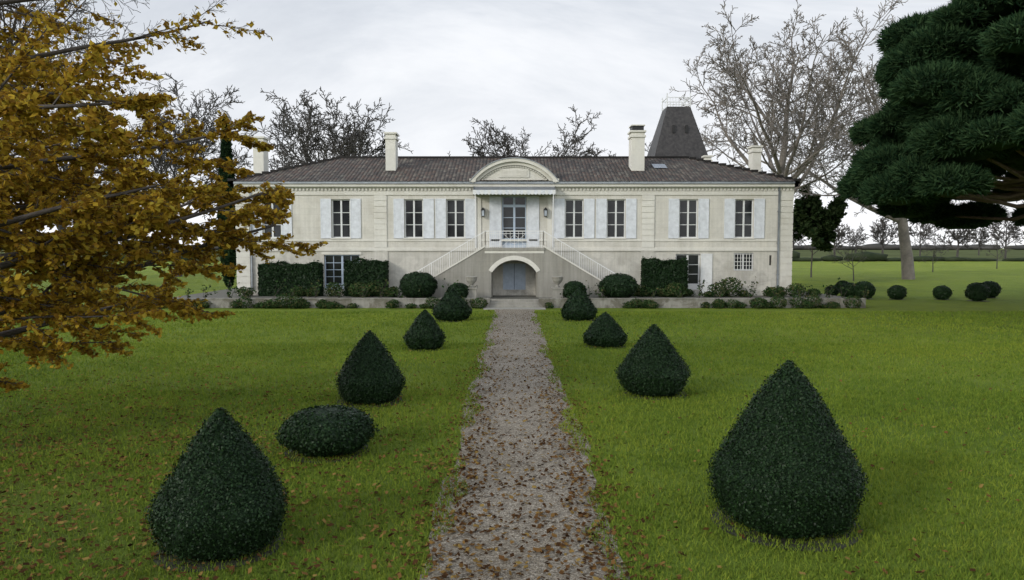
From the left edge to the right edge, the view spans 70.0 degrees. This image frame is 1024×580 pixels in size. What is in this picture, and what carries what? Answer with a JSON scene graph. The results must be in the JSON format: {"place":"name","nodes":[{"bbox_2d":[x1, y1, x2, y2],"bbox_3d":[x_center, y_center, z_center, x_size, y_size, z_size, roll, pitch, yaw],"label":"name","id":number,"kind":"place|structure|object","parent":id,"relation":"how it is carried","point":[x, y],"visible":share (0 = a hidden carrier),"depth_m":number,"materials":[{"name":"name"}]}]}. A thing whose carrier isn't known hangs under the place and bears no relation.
{"place":"outdoors","nodes":[
{"label":"outdoors","id":0,"kind":"place"},
{"bbox_2d":[0,261,1023,579],"bbox_3d":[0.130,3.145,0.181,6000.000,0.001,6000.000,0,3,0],"label":"lawn","id":1,"kind":"structure","parent":0,"point":[956,277],"depth_m":13.44,"materials":[{"name":"green plant"}]},
{"bbox_2d":[9,109,141,277],"bbox_3d":[-37.476,-8.347,60.710,16.704,16.015,17.389,0,3,0],"label":"bare tree","id":2,"kind":"object","parent":1,"relation":"on","point":[59,227],"visible":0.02,"depth_m":59.75,"materials":[{"name":"grey plant"}]},
{"bbox_2d":[0,0,154,193],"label":"tree","id":3,"kind":"object","parent":1,"relation":"on","point":[19,22],"visible":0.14,"depth_m":18.62,"materials":[{"name":"grey plant"}]},
{"bbox_2d":[0,0,323,388],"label":"hornbeam tree","id":4,"kind":"object","parent":1,"relation":"on","point":[21,220],"visible":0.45,"depth_m":11.75,"materials":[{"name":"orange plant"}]},
{"bbox_2d":[0,0,328,393],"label":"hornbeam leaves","id":5,"kind":"object","parent":4,"relation":"attached to","point":[157,102],"visible":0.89,"depth_m":11.56,"materials":[{"name":"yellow plant"}]},
{"bbox_2d":[101,72,252,276],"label":"bare tree","id":6,"kind":"object","parent":1,"relation":"on","point":[162,164],"visible":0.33,"depth_m":77.45,"materials":[{"name":"grey plant"}]},
{"bbox_2d":[216,115,236,287],"bbox_3d":[-21.697,-6.663,55.680,1.845,13.327,1.847,0,3,0],"label":"cypress tree","id":7,"kind":"object","parent":1,"relation":"on","point":[226,150],"visible":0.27,"depth_m":55.33,"materials":[{"name":"green plant"}]},
{"bbox_2d":[227,86,412,169],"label":"bare tree","id":8,"kind":"object","parent":1,"relation":"on","point":[348,146],"visible":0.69,"depth_m":68.54,"materials":[{"name":"grey plant"}]},
{"bbox_2d":[0,309,1023,579],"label":"fallen leaves","id":9,"kind":"object","parent":1,"relation":"on","point":[440,519],"visible":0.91,"depth_m":9.30,"materials":[{"name":"brown plant"}]},
{"bbox_2d":[1,243,1023,249],"bbox_3d":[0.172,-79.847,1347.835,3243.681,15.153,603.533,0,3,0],"label":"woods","id":10,"kind":"object","parent":1,"relation":"on","point":[876,246],"visible":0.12,"depth_m":1074.46,"materials":[{"name":"green plant"}]},
{"bbox_2d":[167,288,866,309],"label":"terrace","id":11,"kind":"structure","parent":1,"relation":"on","point":[220,299],"depth_m":38.30,"materials":[{"name":"stone"}]},
{"bbox_2d":[158,293,861,308],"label":"wall plants","id":12,"kind":"object","parent":11,"relation":"on","point":[322,304],"depth_m":37.96,"materials":[{"name":"green plant"}]},
{"bbox_2d":[227,85,800,297],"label":"chateau","id":13,"kind":"structure","parent":11,"relation":"on","point":[514,225],"depth_m":41.88,"materials":[{"name":"stone"}]},
{"bbox_2d":[466,276,563,297],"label":"planters","id":14,"kind":"object","parent":11,"relation":"on","point":[557,289],"visible":0.96,"depth_m":38.90,"materials":[{"name":"beige stone"}]},
{"bbox_2d":[186,276,868,297],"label":"plants","id":15,"kind":"object","parent":11,"relation":"on","point":[653,295],"depth_m":39.08,"materials":[{"name":"green plant"}]},
{"bbox_2d":[235,277,821,296],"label":"shrubs","id":16,"kind":"object","parent":11,"relation":"on","point":[667,291],"visible":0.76,"depth_m":40.80,"materials":[{"name":"green plant"}]},
{"bbox_2d":[447,104,600,155],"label":"bare tree","id":17,"kind":"object","parent":1,"relation":"on","point":[496,142],"visible":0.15,"depth_m":77.00,"materials":[{"name":"grey plant"}]},
{"bbox_2d":[105,250,1023,261],"bbox_3d":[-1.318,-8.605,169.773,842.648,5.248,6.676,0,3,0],"label":"hedge row","id":18,"kind":"object","parent":1,"relation":"on","point":[872,256],"visible":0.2,"depth_m":169.17,"materials":[{"name":"green plant"}]},
{"bbox_2d":[153,298,988,571],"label":"shrub soil rings","id":19,"kind":"object","parent":1,"relation":"on","point":[234,561],"visible":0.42,"depth_m":7.84,"materials":[{"name":"brown soil"}]},
{"bbox_2d":[153,262,999,558],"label":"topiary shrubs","id":20,"kind":"object","parent":1,"relation":"on","point":[647,360],"visible":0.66,"depth_m":7.87,"materials":[{"name":"green plant"}]},
{"bbox_2d":[143,256,1002,565],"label":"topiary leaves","id":21,"kind":"object","parent":20,"relation":"attached to","point":[371,276],"visible":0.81,"depth_m":8.15,"materials":[{"name":"green plant"}]},
{"bbox_2d":[569,134,651,155],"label":"bare tree","id":22,"kind":"object","parent":1,"relation":"on","point":[599,152],"visible":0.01,"depth_m":89.21,"materials":[{"name":"grey plant"}]},
{"bbox_2d":[792,184,847,276],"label":"tree","id":23,"kind":"object","parent":1,"relation":"on","point":[806,211],"depth_m":76.19,"materials":[{"name":"green plant"}]},
{"bbox_2d":[745,54,914,279],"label":"plane tree","id":24,"kind":"object","parent":1,"relation":"on","point":[907,266],"visible":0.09,"depth_m":72.97,"materials":[{"name":"grey plant"}]},
{"bbox_2d":[829,236,868,280],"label":"sapling","id":25,"kind":"object","parent":1,"relation":"on","point":[847,260],"visible":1,"depth_m":70.10,"materials":[{"name":"grey plant"}]},
{"bbox_2d":[916,231,945,271],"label":"sapling","id":26,"kind":"object","parent":1,"relation":"on","point":[935,246],"visible":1,"depth_m":94.79,"materials":[{"name":"grey plant"}]},
{"bbox_2d":[981,230,1010,268],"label":"sapling","id":27,"kind":"object","parent":1,"relation":"on","point":[1002,246],"visible":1,"depth_m":109.80,"materials":[{"name":"grey plant"}]},
{"bbox_2d":[0,249,1023,260],"bbox_3d":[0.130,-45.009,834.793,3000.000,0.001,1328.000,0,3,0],"label":"field","id":28,"kind":"structure","parent":0,"point":[1011,253],"depth_m":403.67,"materials":[{"name":"green plant"}]},
{"bbox_2d":[792,232,807,246],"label":"bare tree","id":29,"kind":"object","parent":28,"relation":"on","point":[793,241],"visible":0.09,"depth_m":227.80,"materials":[{"name":"grey plant"}]},
{"bbox_2d":[830,224,851,254],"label":"bare tree","id":30,"kind":"object","parent":28,"relation":"on","point":[842,234],"visible":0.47,"depth_m":178.08,"materials":[{"name":"grey plant"}]},
{"bbox_2d":[845,223,868,252],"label":"bare tree","id":31,"kind":"object","parent":28,"relation":"on","point":[858,237],"visible":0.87,"depth_m":319.34,"materials":[{"name":"grey plant"}]},
{"bbox_2d":[869,218,898,253],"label":"bare tree","id":32,"kind":"object","parent":28,"relation":"on","point":[878,232],"visible":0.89,"depth_m":197.72,"materials":[{"name":"grey plant"}]},
{"bbox_2d":[908,223,939,255],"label":"bare tree","id":33,"kind":"object","parent":28,"relation":"on","point":[928,235],"visible":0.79,"depth_m":257.58,"materials":[{"name":"grey plant"}]},
{"bbox_2d":[936,228,977,256],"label":"bare tree","id":34,"kind":"object","parent":28,"relation":"on","point":[958,237],"visible":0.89,"depth_m":174.19,"materials":[{"name":"grey plant"}]},
{"bbox_2d":[971,227,991,254],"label":"bare tree","id":35,"kind":"object","parent":28,"relation":"on","point":[983,235],"visible":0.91,"depth_m":297.90,"materials":[{"name":"grey plant"}]},
{"bbox_2d":[986,213,1023,258],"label":"bare tree","id":36,"kind":"object","parent":28,"relation":"on","point":[1009,233],"visible":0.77,"depth_m":208.82,"materials":[{"name":"grey plant"}]},
{"bbox_2d":[0,0,1023,248],"label":"sky","id":37,"kind":"structure","parent":0,"point":[440,65],"materials":[{"name":"white"}]},
{"bbox_2d":[420,309,629,579],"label":"gravel path","id":38,"kind":"structure","parent":0,"point":[537,566],"depth_m":9.88,"materials":[{"name":"grey gravel"}]},
{"bbox_2d":[670,0,907,193],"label":"plane tree","id":39,"kind":"object","parent":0,"point":[776,127],"visible":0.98,"depth_m":59.32,"materials":[{"name":"grey plant"}]},
{"bbox_2d":[834,0,1023,231],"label":"pine","id":40,"kind":"object","parent":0,"point":[922,137],"depth_m":31.72,"materials":[{"name":"green plant"}]}
]}

